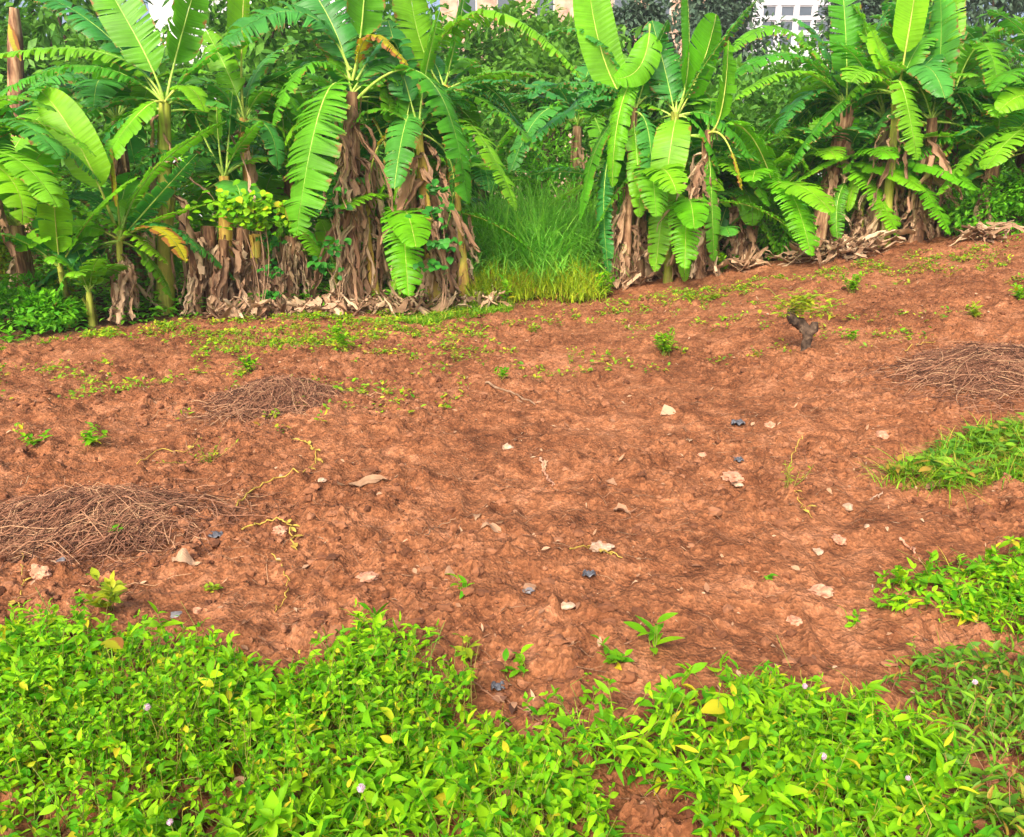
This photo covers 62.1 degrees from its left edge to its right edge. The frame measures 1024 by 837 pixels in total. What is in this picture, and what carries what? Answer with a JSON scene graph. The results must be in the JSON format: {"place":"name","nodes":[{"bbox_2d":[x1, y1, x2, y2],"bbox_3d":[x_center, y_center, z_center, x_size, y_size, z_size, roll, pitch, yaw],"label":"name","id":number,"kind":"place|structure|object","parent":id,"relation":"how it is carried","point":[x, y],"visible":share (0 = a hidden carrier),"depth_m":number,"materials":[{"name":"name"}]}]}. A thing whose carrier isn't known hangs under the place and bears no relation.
{"place":"outdoors","nodes":[
{"label":"outdoors","id":0,"kind":"place"},
{"bbox_2d":[0,179,1023,836],"bbox_3d":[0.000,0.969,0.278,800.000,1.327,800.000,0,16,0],"label":"ground","id":1,"kind":"structure","parent":0,"point":[828,637],"depth_m":4.53,"materials":[{"name":"red soil"}]},
{"bbox_2d":[7,7,43,279],"bbox_3d":[-7.124,-3.844,12.411,0.517,3.948,0.255,2,16,6],"label":"dead trunk","id":2,"kind":"object","parent":1,"relation":"on","point":[15,65],"visible":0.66,"depth_m":11.99,"materials":[{"name":"brown plant"}]},
{"bbox_2d":[0,213,79,296],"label":"shrub","id":3,"kind":"object","parent":1,"relation":"on","point":[2,260],"visible":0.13,"depth_m":10.09,"materials":[{"name":"green plant"}]},
{"bbox_2d":[0,269,90,331],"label":"shrub","id":4,"kind":"object","parent":1,"relation":"on","point":[38,301],"visible":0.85,"depth_m":9.01,"materials":[{"name":"green plant"}]},
{"bbox_2d":[0,83,100,255],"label":"banana plant","id":5,"kind":"object","parent":1,"relation":"on","point":[14,165],"visible":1,"depth_m":8.13,"materials":[{"name":"green plant"}]},
{"bbox_2d":[0,176,139,327],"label":"banana plant","id":6,"kind":"object","parent":1,"relation":"on","point":[48,221],"visible":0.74,"depth_m":8.83,"materials":[{"name":"green plant"}]},
{"bbox_2d":[9,81,156,269],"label":"bush","id":7,"kind":"object","parent":1,"relation":"on","point":[73,180],"visible":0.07,"depth_m":14.38,"materials":[{"name":"green plant"}]},
{"bbox_2d":[0,144,167,318],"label":"banana plant","id":8,"kind":"object","parent":1,"relation":"on","point":[21,262],"visible":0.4,"depth_m":9.45,"materials":[{"name":"green plant"}]},
{"bbox_2d":[44,247,130,327],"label":"banana plant","id":9,"kind":"object","parent":1,"relation":"on","point":[89,272],"visible":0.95,"depth_m":9.08,"materials":[{"name":"green plant"}]},
{"bbox_2d":[0,0,205,241],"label":"tree","id":10,"kind":"object","parent":1,"relation":"on","point":[27,30],"visible":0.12,"depth_m":17.52,"materials":[{"name":"green plant"}]},
{"bbox_2d":[79,567,127,610],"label":"weed plant","id":11,"kind":"object","parent":1,"relation":"on","point":[111,587],"visible":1,"depth_m":3.15,"materials":[{"name":"yellow plant"}]},
{"bbox_2d":[4,41,211,297],"bbox_3d":[-5.328,-3.118,10.808,2.856,3.336,2.732,-13,21,-39],"label":"banana plant","id":12,"kind":"object","parent":1,"relation":"on","point":[101,90],"visible":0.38,"depth_m":10.48,"materials":[{"name":"green plant"}]},
{"bbox_2d":[15,87,235,323],"bbox_3d":[-4.266,-2.260,9.264,2.283,2.538,1.286,0,16,0],"label":"banana plant","id":13,"kind":"object","parent":1,"relation":"on","point":[130,202],"visible":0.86,"depth_m":9.12,"materials":[{"name":"green plant"}]},
{"bbox_2d":[0,0,254,224],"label":"tree","id":14,"kind":"object","parent":1,"relation":"on","point":[55,34],"visible":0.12,"depth_m":16.27,"materials":[{"name":"green plant"}]},
{"bbox_2d":[0,0,289,314],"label":"banana plant","id":15,"kind":"object","parent":1,"relation":"on","point":[120,29],"visible":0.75,"depth_m":9.40,"materials":[{"name":"green plant"}]},
{"bbox_2d":[135,92,281,256],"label":"bush","id":16,"kind":"object","parent":1,"relation":"on","point":[175,122],"visible":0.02,"depth_m":15.53,"materials":[{"name":"green plant"}]},
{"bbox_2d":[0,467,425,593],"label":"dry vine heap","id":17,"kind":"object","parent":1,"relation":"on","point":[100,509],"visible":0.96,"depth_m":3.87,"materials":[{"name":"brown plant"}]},
{"bbox_2d":[147,151,302,257],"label":"banana plant","id":18,"kind":"object","parent":1,"relation":"on","point":[202,168],"visible":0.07,"depth_m":11.65,"materials":[{"name":"green plant"}]},
{"bbox_2d":[128,91,328,316],"bbox_3d":[-3.408,-2.547,10.275,2.222,2.608,1.651,0,16,0],"label":"banana plant","id":19,"kind":"object","parent":1,"relation":"on","point":[217,285],"visible":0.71,"depth_m":10.02,"materials":[{"name":"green plant"}]},
{"bbox_2d":[185,179,292,305],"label":"creeper","id":20,"kind":"object","parent":1,"relation":"on","point":[245,205],"visible":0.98,"depth_m":9.31,"materials":[{"name":"green plant"}]},
{"bbox_2d":[155,174,333,281],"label":"banana plant","id":21,"kind":"object","parent":1,"relation":"on","point":[263,185],"visible":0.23,"depth_m":10.66,"materials":[{"name":"green plant"}]},
{"bbox_2d":[185,0,304,124],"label":"tree","id":22,"kind":"object","parent":1,"relation":"on","point":[218,25],"visible":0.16,"depth_m":17.01,"materials":[{"name":"green plant"}]},
{"bbox_2d":[154,0,341,301],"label":"banana plant","id":23,"kind":"object","parent":1,"relation":"on","point":[258,98],"visible":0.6,"depth_m":9.96,"materials":[{"name":"green plant"}]},
{"bbox_2d":[135,69,379,295],"bbox_3d":[-3.037,-3.014,10.984,2.673,3.014,2.828,-1,16,-5],"label":"banana plant","id":24,"kind":"object","parent":1,"relation":"on","point":[298,96],"visible":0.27,"depth_m":10.67,"materials":[{"name":"green plant"}]},
{"bbox_2d":[148,0,375,216],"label":"white house","id":25,"kind":"structure","parent":1,"relation":"on","point":[163,14],"depth_m":31.12,"materials":[{"name":"paint"}]},
{"bbox_2d":[212,323,324,347],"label":"grass","id":26,"kind":"structure","parent":1,"relation":"on","point":[248,334],"depth_m":8.55,"materials":[{"name":"green plant"}]},
{"bbox_2d":[254,230,286,303],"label":"creeper","id":27,"kind":"object","parent":1,"relation":"on","point":[271,294],"visible":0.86,"depth_m":9.79,"materials":[{"name":"green plant"}]},
{"bbox_2d":[100,372,447,451],"bbox_3d":[-1.554,-0.154,5.982,2.415,0.272,1.698,-4,17,-15],"label":"dry vine heap","id":28,"kind":"object","parent":1,"relation":"on","point":[268,394],"visible":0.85,"depth_m":5.90,"materials":[{"name":"brown plant"}]},
{"bbox_2d":[265,222,317,303],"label":"banana plant","id":29,"kind":"object","parent":1,"relation":"on","point":[294,260],"visible":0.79,"depth_m":10.46,"materials":[{"name":"brown plant"}]},
{"bbox_2d":[195,0,431,230],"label":"tree","id":30,"kind":"object","parent":1,"relation":"on","point":[306,46],"visible":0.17,"depth_m":16.27,"materials":[{"name":"green plant"}]},
{"bbox_2d":[276,219,362,287],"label":"banana plant","id":31,"kind":"object","parent":1,"relation":"on","point":[319,236],"visible":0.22,"depth_m":10.37,"materials":[{"name":"green plant"}]},
{"bbox_2d":[0,587,647,836],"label":"ground weeds","id":32,"kind":"object","parent":1,"relation":"on","point":[283,723],"visible":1,"depth_m":2.29,"materials":[{"name":"green plant"}]},
{"bbox_2d":[306,183,352,308],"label":"creeper","id":33,"kind":"object","parent":1,"relation":"on","point":[320,266],"visible":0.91,"depth_m":9.52,"materials":[{"name":"green plant"}]},
{"bbox_2d":[221,0,471,306],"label":"banana plant","id":34,"kind":"object","parent":1,"relation":"on","point":[345,149],"visible":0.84,"depth_m":9.53,"materials":[{"name":"green plant"}]},
{"bbox_2d":[334,135,390,298],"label":"banana plant","id":35,"kind":"object","parent":1,"relation":"on","point":[378,254],"visible":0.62,"depth_m":10.25,"materials":[{"name":"brown plant"}]},
{"bbox_2d":[262,184,467,279],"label":"banana plant","id":36,"kind":"object","parent":1,"relation":"on","point":[326,217],"visible":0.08,"depth_m":10.88,"materials":[{"name":"green plant"}]},
{"bbox_2d":[267,57,472,287],"bbox_3d":[-2.098,-3.452,12.211,2.777,3.244,2.657,13,20,38],"label":"banana plant","id":37,"kind":"object","parent":1,"relation":"on","point":[322,81],"visible":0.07,"depth_m":11.33,"materials":[{"name":"green plant"}]},
{"bbox_2d":[333,10,480,301],"bbox_3d":[-1.278,-3.096,10.398,1.836,3.431,1.754,0,16,0],"label":"banana plant","id":38,"kind":"object","parent":1,"relation":"on","point":[432,281],"visible":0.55,"depth_m":9.99,"materials":[{"name":"green plant"}]},
{"bbox_2d":[360,87,461,301],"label":"banana plant","id":39,"kind":"object","parent":1,"relation":"on","point":[384,96],"visible":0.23,"depth_m":10.04,"materials":[{"name":"green plant"}]},
{"bbox_2d":[306,61,517,294],"bbox_3d":[-1.206,-3.032,10.839,2.615,3.192,2.734,-4,17,-15],"label":"banana plant","id":40,"kind":"object","parent":1,"relation":"on","point":[403,138],"visible":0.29,"depth_m":9.96,"materials":[{"name":"green plant"}]},
{"bbox_2d":[329,160,533,296],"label":"banana plant","id":41,"kind":"object","parent":1,"relation":"on","point":[404,229],"visible":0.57,"depth_m":9.63,"materials":[{"name":"green plant"}]},
{"bbox_2d":[405,179,462,314],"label":"creeper","id":42,"kind":"object","parent":1,"relation":"on","point":[440,244],"visible":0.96,"depth_m":9.39,"materials":[{"name":"green plant"}]},
{"bbox_2d":[370,0,504,114],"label":"tree","id":43,"kind":"object","parent":1,"relation":"on","point":[442,54],"visible":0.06,"depth_m":19.06,"materials":[{"name":"green plant"}]},
{"bbox_2d":[398,295,519,325],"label":"grass","id":44,"kind":"structure","parent":1,"relation":"on","point":[448,315],"depth_m":9.82,"materials":[{"name":"green plant"}]},
{"bbox_2d":[409,81,535,233],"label":"bush","id":45,"kind":"object","parent":1,"relation":"on","point":[495,122],"visible":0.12,"depth_m":15.00,"materials":[{"name":"green plant"}]},
{"bbox_2d":[364,0,581,295],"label":"banana plant","id":46,"kind":"object","parent":1,"relation":"on","point":[421,26],"visible":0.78,"depth_m":10.30,"materials":[{"name":"green plant"}]},
{"bbox_2d":[440,126,563,228],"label":"banana plant","id":47,"kind":"object","parent":1,"relation":"on","point":[476,172],"visible":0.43,"depth_m":13.71,"materials":[{"name":"green plant"}]},
{"bbox_2d":[0,148,1014,342],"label":"undergrowth","id":48,"kind":"object","parent":1,"relation":"on","point":[8,327],"visible":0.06,"depth_m":10.30,"materials":[{"name":"green plant"}]},
{"bbox_2d":[0,236,1023,432],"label":"sparse weeds","id":49,"kind":"object","parent":1,"relation":"on","point":[345,317],"visible":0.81,"depth_m":8.73,"materials":[{"name":"green plant"}]},
{"bbox_2d":[0,255,1023,827],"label":"soil debris","id":50,"kind":"object","parent":1,"relation":"on","point":[706,585],"visible":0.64,"depth_m":4.29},
{"bbox_2d":[499,644,533,681],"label":"weed plant","id":51,"kind":"object","parent":1,"relation":"on","point":[520,658],"visible":0.98,"depth_m":2.84,"materials":[{"name":"green plant"}]},
{"bbox_2d":[449,247,610,307],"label":"weedy grass","id":52,"kind":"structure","parent":1,"relation":"on","point":[578,287],"depth_m":10.99,"materials":[{"name":"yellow plant"}]},
{"bbox_2d":[444,0,637,200],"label":"tree","id":53,"kind":"object","parent":1,"relation":"on","point":[540,24],"visible":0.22,"depth_m":19.07,"materials":[{"name":"green plant"}]},
{"bbox_2d":[448,32,647,196],"bbox_3d":[0.528,-5.804,18.208,4.989,4.527,3.713,-8,18,-26],"label":"tree","id":54,"kind":"object","parent":1,"relation":"on","point":[531,62],"visible":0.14,"depth_m":17.25,"materials":[{"name":"green plant"}]},
{"bbox_2d":[495,104,609,210],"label":"bush","id":55,"kind":"object","parent":1,"relation":"on","point":[567,157],"visible":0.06,"depth_m":16.02,"materials":[{"name":"green plant"}]},
{"bbox_2d":[500,96,622,218],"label":"shrub","id":56,"kind":"object","parent":1,"relation":"on","point":[534,161],"visible":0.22,"depth_m":13.51,"materials":[{"name":"green plant"}]},
{"bbox_2d":[481,64,648,211],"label":"banana plant","id":57,"kind":"object","parent":1,"relation":"on","point":[537,119],"visible":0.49,"depth_m":13.72,"materials":[{"name":"green plant"}]},
{"bbox_2d":[201,219,933,320],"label":"leaf litter","id":58,"kind":"object","parent":1,"relation":"on","point":[235,308],"visible":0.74,"depth_m":9.96,"materials":[{"name":"brown plant"}]},
{"bbox_2d":[440,0,703,198],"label":"brick building","id":59,"kind":"structure","parent":1,"relation":"on","point":[476,4],"depth_m":50.29,"materials":[{"name":"brick"}]},
{"bbox_2d":[592,635,633,669],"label":"weed plant","id":60,"kind":"object","parent":1,"relation":"on","point":[613,657],"visible":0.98,"depth_m":2.82,"materials":[{"name":"green plant"}]},
{"bbox_2d":[520,0,706,288],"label":"banana plant","id":61,"kind":"object","parent":1,"relation":"on","point":[610,70],"visible":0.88,"depth_m":10.68,"materials":[{"name":"green plant"}]},
{"bbox_2d":[523,130,735,283],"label":"banana plant","id":62,"kind":"object","parent":1,"relation":"on","point":[643,265],"visible":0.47,"depth_m":11.43,"materials":[{"name":"green plant"}]},
{"bbox_2d":[610,0,681,60],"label":"tree","id":63,"kind":"object","parent":1,"relation":"on","point":[633,14],"visible":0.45,"depth_m":23.36,"materials":[{"name":"green plant"}]},
{"bbox_2d":[624,612,683,655],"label":"weed plant","id":64,"kind":"object","parent":1,"relation":"on","point":[654,634],"visible":1,"depth_m":2.88,"materials":[{"name":"green plant"}]},
{"bbox_2d":[567,25,766,164],"bbox_3d":[3.100,-6.003,18.076,4.072,4.369,3.414,0,16,0],"label":"tree","id":65,"kind":"object","parent":1,"relation":"on","point":[662,105],"visible":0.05,"depth_m":17.19,"materials":[{"name":"green plant"}]},
{"bbox_2d":[579,0,755,282],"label":"banana plant","id":66,"kind":"object","parent":1,"relation":"on","point":[687,81],"visible":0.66,"depth_m":10.77,"materials":[{"name":"green plant"}]},
{"bbox_2d":[595,94,769,270],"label":"banana plant","id":67,"kind":"object","parent":1,"relation":"on","point":[758,192],"visible":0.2,"depth_m":11.44,"materials":[{"name":"green plant"}]},
{"bbox_2d":[591,40,781,278],"bbox_3d":[2.402,-3.277,10.984,2.441,2.987,1.445,-13,21,-38],"label":"banana plant","id":68,"kind":"object","parent":1,"relation":"on","point":[701,175],"visible":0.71,"depth_m":10.84,"materials":[{"name":"green plant"}]},
{"bbox_2d":[620,158,799,278],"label":"banana plant","id":69,"kind":"object","parent":1,"relation":"on","point":[690,216],"visible":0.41,"depth_m":10.42,"materials":[{"name":"green plant"}]},
{"bbox_2d":[659,0,791,82],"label":"tree","id":70,"kind":"object","parent":1,"relation":"on","point":[728,12],"visible":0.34,"depth_m":26.90,"materials":[{"name":"green plant"}]},
{"bbox_2d":[709,194,766,262],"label":"banana plant","id":71,"kind":"object","parent":1,"relation":"on","point":[726,228],"visible":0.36,"depth_m":11.81,"materials":[{"name":"green plant"}]},
{"bbox_2d":[697,136,821,260],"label":"banana plant","id":72,"kind":"object","parent":1,"relation":"on","point":[735,213],"visible":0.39,"depth_m":11.67,"materials":[{"name":"green plant"}]},
{"bbox_2d":[689,35,830,193],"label":"bush","id":73,"kind":"object","parent":1,"relation":"on","point":[744,112],"visible":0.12,"depth_m":15.61,"materials":[{"name":"green plant"}]},
{"bbox_2d":[536,636,1017,836],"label":"ground weeds","id":74,"kind":"object","parent":1,"relation":"on","point":[780,751],"visible":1,"depth_m":2.24,"materials":[{"name":"green plant"}]},
{"bbox_2d":[731,0,834,177],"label":"apartment building","id":75,"kind":"structure","parent":1,"relation":"on","point":[803,11],"depth_m":64.17,"materials":[{"name":"concrete"}]},
{"bbox_2d":[678,24,889,186],"bbox_3d":[6.084,-6.199,18.163,5.226,3.696,5.172,10,19,32],"label":"tree","id":76,"kind":"object","parent":1,"relation":"on","point":[738,59],"visible":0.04,"depth_m":17.35,"materials":[{"name":"green plant"}]},
{"bbox_2d":[757,207,820,256],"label":"shrub","id":77,"kind":"object","parent":1,"relation":"on","point":[785,238],"visible":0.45,"depth_m":11.95,"materials":[{"name":"green plant"}]},
{"bbox_2d":[715,140,870,264],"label":"banana plant","id":78,"kind":"object","parent":1,"relation":"on","point":[793,190],"visible":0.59,"depth_m":10.79,"materials":[{"name":"green plant"}]},
{"bbox_2d":[758,281,843,350],"bbox_3d":[2.362,-0.813,7.025,0.668,0.642,0.504,-5,17,-17],"label":"tree stump","id":79,"kind":"object","parent":1,"relation":"on","point":[804,328],"visible":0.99,"depth_m":7.02,"materials":[{"name":"brown plant"}]},
{"bbox_2d":[727,0,892,248],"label":"banana plant","id":80,"kind":"object","parent":1,"relation":"on","point":[830,88],"visible":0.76,"depth_m":11.26,"materials":[{"name":"green plant"}]},
{"bbox_2d":[758,31,873,219],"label":"bush","id":81,"kind":"object","parent":1,"relation":"on","point":[794,81],"visible":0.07,"depth_m":14.88,"materials":[{"name":"green plant"}]},
{"bbox_2d":[735,126,925,248],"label":"banana plant","id":82,"kind":"object","parent":1,"relation":"on","point":[826,152],"visible":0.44,"depth_m":11.31,"materials":[{"name":"green plant"}]},
{"bbox_2d":[769,143,896,240],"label":"banana plant","id":83,"kind":"object","parent":1,"relation":"on","point":[860,221],"visible":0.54,"depth_m":11.60,"materials":[{"name":"green plant"}]},
{"bbox_2d":[765,228,915,266],"bbox_3d":[4.272,-2.243,11.113,1.800,0.502,1.025,-5,17,-18],"label":"dry leaf heap","id":84,"kind":"object","parent":1,"relation":"on","point":[843,245],"visible":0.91,"depth_m":10.99,"materials":[{"name":"brown plant"}]},
{"bbox_2d":[812,0,894,186],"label":"tree","id":85,"kind":"object","parent":1,"relation":"on","point":[874,6],"visible":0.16,"depth_m":27.04,"materials":[{"name":"green plant"}]},
{"bbox_2d":[774,123,978,240],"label":"banana plant","id":86,"kind":"object","parent":1,"relation":"on","point":[918,167],"visible":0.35,"depth_m":11.05,"materials":[{"name":"green plant"}]},
{"bbox_2d":[782,0,976,246],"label":"banana plant","id":87,"kind":"object","parent":1,"relation":"on","point":[910,17],"visible":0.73,"depth_m":10.90,"materials":[{"name":"green plant"}]},
{"bbox_2d":[777,4,1023,243],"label":"banana plant","id":88,"kind":"object","parent":1,"relation":"on","point":[864,70],"visible":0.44,"depth_m":10.92,"materials":[{"name":"green plant"}]},
{"bbox_2d":[807,326,1023,435],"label":"dry vine heap","id":89,"kind":"object","parent":1,"relation":"on","point":[976,363],"visible":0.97,"depth_m":6.04,"materials":[{"name":"brown plant"}]},
{"bbox_2d":[816,0,1023,242],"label":"banana plant","id":90,"kind":"object","parent":1,"relation":"on","point":[920,220],"visible":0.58,"depth_m":11.04,"materials":[{"name":"green plant"}]},
{"bbox_2d":[836,533,1023,639],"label":"ground weeds","id":91,"kind":"object","parent":1,"relation":"on","point":[1002,596],"visible":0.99,"depth_m":3.30,"materials":[{"name":"green plant"}]},
{"bbox_2d":[853,0,1023,237],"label":"banana plant","id":92,"kind":"object","parent":1,"relation":"on","point":[967,63],"visible":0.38,"depth_m":11.00,"materials":[{"name":"green plant"}]},
{"bbox_2d":[853,0,1023,228],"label":"banana plant","id":93,"kind":"object","parent":1,"relation":"on","point":[887,38],"visible":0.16,"depth_m":12.09,"materials":[{"name":"green plant"}]},
{"bbox_2d":[856,409,1023,507],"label":"grass","id":94,"kind":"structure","parent":1,"relation":"on","point":[953,471],"depth_m":4.65,"materials":[{"name":"green plant"}]},
{"bbox_2d":[861,0,1023,128],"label":"tree","id":95,"kind":"object","parent":1,"relation":"on","point":[1010,64],"visible":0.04,"depth_m":17.95,"materials":[{"name":"green plant"}]},
{"bbox_2d":[880,626,1023,836],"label":"ground weeds","id":96,"kind":"object","parent":1,"relation":"on","point":[996,809],"visible":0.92,"depth_m":2.45,"materials":[{"name":"green plant"}]},
{"bbox_2d":[888,104,1023,237],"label":"banana plant","id":97,"kind":"object","parent":1,"relation":"on","point":[984,132],"visible":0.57,"depth_m":10.94,"materials":[{"name":"green plant"}]},
{"bbox_2d":[916,74,1023,223],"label":"banana plant","id":98,"kind":"object","parent":1,"relation":"on","point":[1019,159],"visible":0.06,"depth_m":11.57,"materials":[{"name":"green plant"}]},
{"bbox_2d":[931,170,1023,235],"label":"shrub","id":99,"kind":"object","parent":1,"relation":"on","point":[1002,207],"visible":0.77,"depth_m":11.06,"materials":[{"name":"green plant"}]},
{"bbox_2d":[932,0,1023,76],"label":"tree","id":100,"kind":"object","parent":1,"relation":"on","point":[1013,7],"visible":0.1,"depth_m":23.70,"materials":[{"name":"green plant"}]},
{"bbox_2d":[934,9,1023,195],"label":"banana plant","id":101,"kind":"object","parent":1,"relation":"on","point":[1015,102],"visible":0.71,"depth_m":10.48,"materials":[{"name":"green plant"}]},
{"bbox_2d":[950,220,1023,245],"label":"dry leaf heap","id":102,"kind":"object","parent":1,"relation":"on","point":[981,230],"visible":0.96,"depth_m":10.36,"materials":[{"name":"brown plant"}]},
{"bbox_2d":[960,160,1023,189],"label":"banana plant","id":103,"kind":"object","parent":1,"relation":"on","point":[973,175],"visible":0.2,"depth_m":11.31,"materials":[{"name":"green plant"}]},
{"bbox_2d":[442,163,657,296],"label":"tall grass","id":104,"kind":"structure","parent":0,"point":[543,231],"depth_m":11.58,"materials":[{"name":"green plant"}]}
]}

